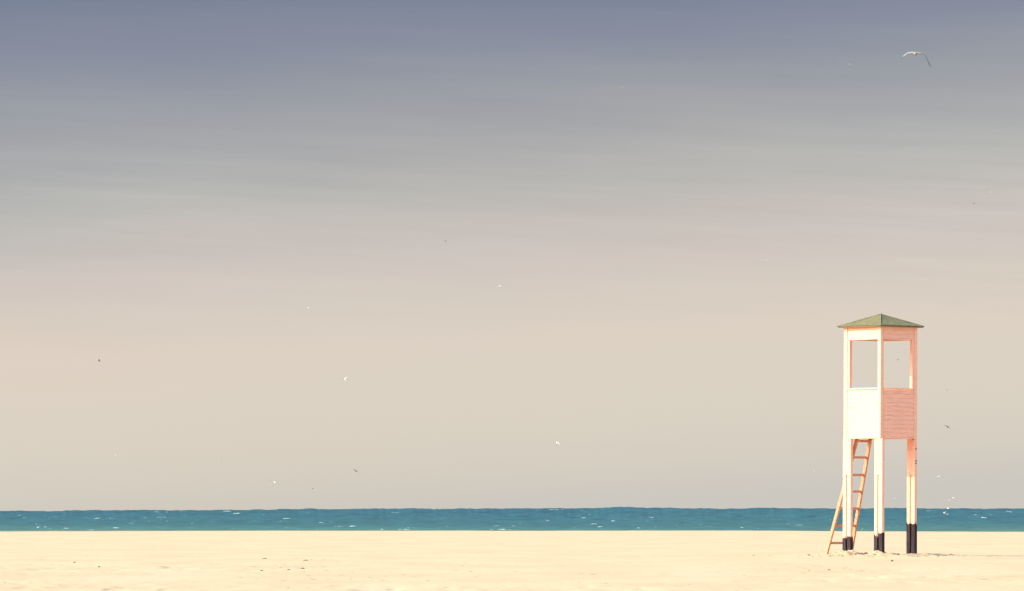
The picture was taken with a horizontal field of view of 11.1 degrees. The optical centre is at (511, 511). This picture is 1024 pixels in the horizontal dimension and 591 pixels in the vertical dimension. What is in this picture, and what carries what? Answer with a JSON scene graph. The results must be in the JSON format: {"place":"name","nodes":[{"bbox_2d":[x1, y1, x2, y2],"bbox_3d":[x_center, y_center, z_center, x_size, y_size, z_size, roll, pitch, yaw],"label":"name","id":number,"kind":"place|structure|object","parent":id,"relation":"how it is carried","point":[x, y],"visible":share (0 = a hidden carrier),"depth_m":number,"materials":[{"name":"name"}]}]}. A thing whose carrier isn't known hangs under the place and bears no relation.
{"place":"outdoors","nodes":[
{"label":"outdoors","id":0,"kind":"place"},
{"bbox_2d":[0,531,1023,590],"bbox_3d":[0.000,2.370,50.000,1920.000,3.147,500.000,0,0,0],"label":"beach","id":1,"kind":"structure","parent":0,"point":[392,560],"depth_m":97.92,"materials":[{"name":"beige sand"}]},
{"bbox_2d":[3,551,966,590],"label":"sand crumbs","id":2,"kind":"object","parent":1,"relation":"on","point":[582,573],"visible":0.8,"depth_m":88.72,"materials":[{"name":"beige sand"}]},
{"bbox_2d":[824,438,871,553],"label":"ladder","id":3,"kind":"object","parent":1,"relation":"on","point":[860,492],"visible":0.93,"depth_m":110.34,"materials":[{"name":"brown wood"}]},
{"bbox_2d":[837,314,924,553],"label":"lifeguard tower","id":4,"kind":"structure","parent":1,"relation":"on","point":[880,414],"depth_m":109.78,"materials":[{"name":"paint"}]},
{"bbox_2d":[0,507,1023,531],"bbox_3d":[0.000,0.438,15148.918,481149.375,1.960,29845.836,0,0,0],"label":"sea","id":5,"kind":"structure","parent":0,"point":[707,519],"depth_m":533.15,"materials":[{"name":"liquid"}]},
{"bbox_2d":[23,509,1011,529],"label":"sea foam","id":6,"kind":"object","parent":5,"relation":"on","point":[414,527],"visible":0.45,"depth_m":500.14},
{"bbox_2d":[0,0,1023,510],"label":"sky","id":7,"kind":"structure","parent":0,"point":[677,253],"materials":[{"name":"grey"}]},
{"bbox_2d":[898,52,930,66],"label":"gull","id":8,"kind":"object","parent":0,"point":[915,53],"visible":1,"depth_m":205.96,"materials":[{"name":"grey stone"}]}
]}

